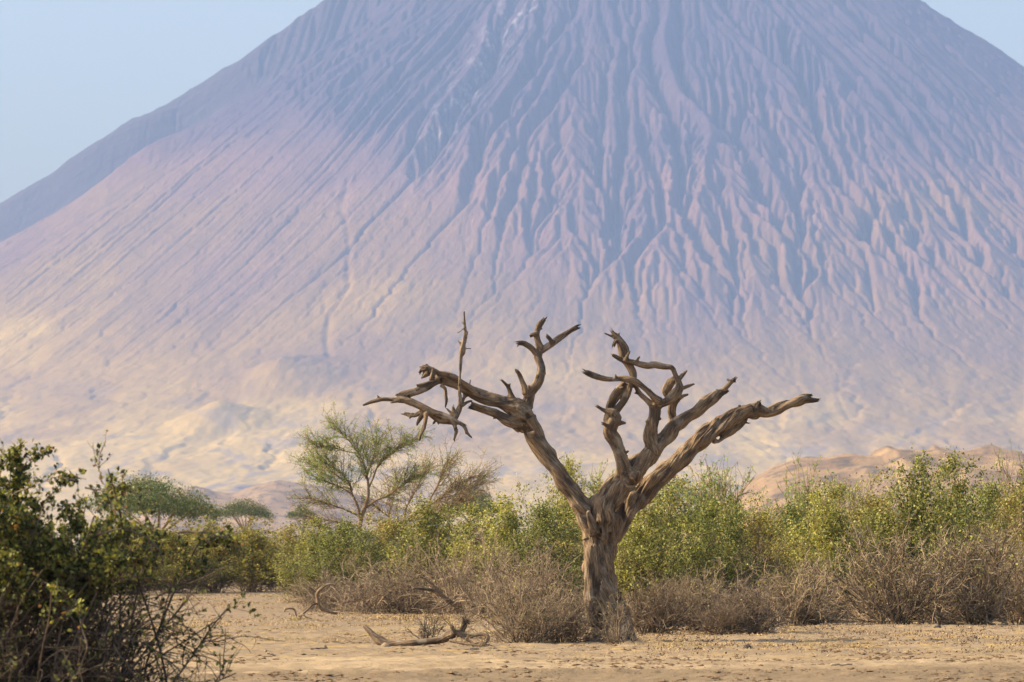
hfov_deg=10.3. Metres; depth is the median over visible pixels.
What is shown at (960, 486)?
green bush
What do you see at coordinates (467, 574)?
brushwood
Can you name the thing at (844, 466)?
hill
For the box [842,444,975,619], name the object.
green bush
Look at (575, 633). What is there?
dry bush
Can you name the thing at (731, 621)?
dry bush
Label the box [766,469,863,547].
dry shrub
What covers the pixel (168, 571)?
green bush
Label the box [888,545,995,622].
dry bush
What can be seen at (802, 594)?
dry bush
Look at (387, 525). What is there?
green bush
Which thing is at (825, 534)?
green bush
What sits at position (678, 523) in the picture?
green bush
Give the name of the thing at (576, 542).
green bush
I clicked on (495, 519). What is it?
green bush
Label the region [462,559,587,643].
dry bush
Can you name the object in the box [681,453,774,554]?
acacia shrub
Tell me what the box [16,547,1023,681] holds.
ground
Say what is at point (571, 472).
green bush
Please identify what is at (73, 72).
sky
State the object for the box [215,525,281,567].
green bush
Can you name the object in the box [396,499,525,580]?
green bush
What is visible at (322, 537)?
green bush
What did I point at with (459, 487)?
acacia tree
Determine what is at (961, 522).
green bush
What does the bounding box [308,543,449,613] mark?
brushwood
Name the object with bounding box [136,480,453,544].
hill
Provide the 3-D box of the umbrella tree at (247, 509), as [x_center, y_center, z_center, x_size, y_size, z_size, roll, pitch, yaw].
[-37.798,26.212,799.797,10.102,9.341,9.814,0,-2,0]
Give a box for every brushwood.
[280,555,388,611]
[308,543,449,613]
[361,542,482,613]
[403,525,529,614]
[431,525,572,618]
[466,532,585,620]
[647,570,714,623]
[665,557,791,624]
[728,535,854,622]
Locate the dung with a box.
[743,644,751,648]
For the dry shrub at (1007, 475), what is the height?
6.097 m
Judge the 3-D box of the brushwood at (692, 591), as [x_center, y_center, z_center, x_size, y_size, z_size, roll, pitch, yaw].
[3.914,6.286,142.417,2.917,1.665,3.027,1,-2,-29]
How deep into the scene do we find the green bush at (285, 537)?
249.48 m
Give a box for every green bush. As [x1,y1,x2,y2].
[106,518,190,594]
[139,517,237,593]
[165,525,229,581]
[168,515,268,592]
[196,515,300,591]
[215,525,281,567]
[254,520,322,590]
[261,502,395,605]
[262,513,358,602]
[296,527,353,569]
[331,499,429,586]
[375,493,491,610]
[385,516,478,564]
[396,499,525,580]
[430,486,578,611]
[478,479,584,608]
[514,451,591,601]
[551,478,652,609]
[571,492,697,624]
[618,471,736,623]
[674,475,791,617]
[696,484,817,618]
[736,482,842,590]
[773,475,893,620]
[805,469,902,616]
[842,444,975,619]
[897,446,1023,618]
[913,453,1023,621]
[970,462,1023,621]
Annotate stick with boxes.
[831,663,851,665]
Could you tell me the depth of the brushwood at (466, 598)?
155.38 m
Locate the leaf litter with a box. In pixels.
[289,611,1023,661]
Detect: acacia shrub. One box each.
[581,459,615,496]
[678,448,768,543]
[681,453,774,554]
[774,442,850,554]
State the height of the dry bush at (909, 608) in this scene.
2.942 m
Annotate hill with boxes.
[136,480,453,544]
[674,445,1023,547]
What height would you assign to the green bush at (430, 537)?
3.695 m
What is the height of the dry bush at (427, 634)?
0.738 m
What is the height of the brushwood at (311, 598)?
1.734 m
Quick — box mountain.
[0,0,1023,544]
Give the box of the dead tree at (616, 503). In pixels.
[363,311,818,642]
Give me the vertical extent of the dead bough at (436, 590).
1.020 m
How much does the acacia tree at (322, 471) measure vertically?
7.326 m
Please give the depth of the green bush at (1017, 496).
147.77 m
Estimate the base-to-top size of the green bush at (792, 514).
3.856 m
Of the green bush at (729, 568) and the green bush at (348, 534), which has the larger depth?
the green bush at (348, 534)
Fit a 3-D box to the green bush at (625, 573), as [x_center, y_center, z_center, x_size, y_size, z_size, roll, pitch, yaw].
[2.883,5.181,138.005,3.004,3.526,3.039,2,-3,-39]
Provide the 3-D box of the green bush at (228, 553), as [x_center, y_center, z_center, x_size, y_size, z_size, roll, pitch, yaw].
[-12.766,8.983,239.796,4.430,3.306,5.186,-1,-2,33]
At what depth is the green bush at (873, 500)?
157.69 m
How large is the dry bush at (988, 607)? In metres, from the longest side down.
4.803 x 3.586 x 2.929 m
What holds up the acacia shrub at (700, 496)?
on the ground at (417, 664)
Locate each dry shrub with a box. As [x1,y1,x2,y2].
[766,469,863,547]
[846,471,905,550]
[991,439,1023,532]
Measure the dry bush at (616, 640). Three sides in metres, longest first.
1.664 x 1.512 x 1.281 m
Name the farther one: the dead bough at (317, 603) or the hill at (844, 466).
the hill at (844, 466)
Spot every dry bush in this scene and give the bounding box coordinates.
[403,608,450,638]
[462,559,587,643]
[517,585,603,643]
[587,587,650,644]
[620,569,702,633]
[647,561,741,631]
[679,597,763,634]
[700,569,802,633]
[744,553,860,625]
[797,507,990,624]
[886,503,1023,624]
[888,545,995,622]
[973,514,1023,624]
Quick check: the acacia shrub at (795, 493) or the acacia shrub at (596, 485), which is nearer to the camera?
the acacia shrub at (795, 493)
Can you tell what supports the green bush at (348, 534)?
on the ground at (417, 664)
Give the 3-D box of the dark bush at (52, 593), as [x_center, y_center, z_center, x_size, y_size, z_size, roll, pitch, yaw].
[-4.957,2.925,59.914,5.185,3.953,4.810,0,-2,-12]
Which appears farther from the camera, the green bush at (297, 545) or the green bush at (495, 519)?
the green bush at (297, 545)
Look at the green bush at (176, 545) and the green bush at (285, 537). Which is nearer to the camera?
the green bush at (176, 545)
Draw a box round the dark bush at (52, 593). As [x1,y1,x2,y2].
[0,430,280,681]
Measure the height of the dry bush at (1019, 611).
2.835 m
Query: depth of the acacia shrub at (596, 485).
214.25 m
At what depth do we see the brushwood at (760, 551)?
146.25 m
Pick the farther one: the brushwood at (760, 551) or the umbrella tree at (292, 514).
the umbrella tree at (292, 514)
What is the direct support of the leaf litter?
on the ground at (417, 664)
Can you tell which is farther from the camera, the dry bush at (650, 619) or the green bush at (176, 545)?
the green bush at (176, 545)
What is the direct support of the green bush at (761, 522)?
on the ground at (417, 664)
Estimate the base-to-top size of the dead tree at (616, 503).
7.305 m
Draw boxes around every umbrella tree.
[81,470,229,531]
[211,495,277,532]
[284,504,314,540]
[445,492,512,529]
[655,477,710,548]
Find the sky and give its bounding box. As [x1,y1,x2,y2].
[0,0,1023,202]
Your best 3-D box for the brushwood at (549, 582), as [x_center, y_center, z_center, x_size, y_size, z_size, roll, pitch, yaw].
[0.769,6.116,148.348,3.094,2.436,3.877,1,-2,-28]
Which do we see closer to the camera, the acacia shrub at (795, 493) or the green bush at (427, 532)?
the acacia shrub at (795, 493)
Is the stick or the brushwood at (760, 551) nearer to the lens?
the stick
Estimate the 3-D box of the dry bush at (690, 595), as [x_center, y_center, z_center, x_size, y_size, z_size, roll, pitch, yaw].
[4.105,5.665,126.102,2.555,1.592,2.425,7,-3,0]
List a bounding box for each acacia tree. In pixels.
[284,401,440,566]
[346,430,503,542]
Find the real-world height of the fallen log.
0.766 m
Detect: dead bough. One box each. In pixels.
[284,583,337,619]
[412,577,458,612]
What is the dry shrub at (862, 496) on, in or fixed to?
on the ground at (417, 664)
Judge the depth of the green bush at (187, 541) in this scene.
299.48 m
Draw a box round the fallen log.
[363,610,500,646]
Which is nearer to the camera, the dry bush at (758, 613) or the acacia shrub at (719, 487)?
the dry bush at (758, 613)
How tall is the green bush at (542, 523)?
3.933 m
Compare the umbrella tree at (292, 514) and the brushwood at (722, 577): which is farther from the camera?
the umbrella tree at (292, 514)
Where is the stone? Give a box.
[381,642,390,646]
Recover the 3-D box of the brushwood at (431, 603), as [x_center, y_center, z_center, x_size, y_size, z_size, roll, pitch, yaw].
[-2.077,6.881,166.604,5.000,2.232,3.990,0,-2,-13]

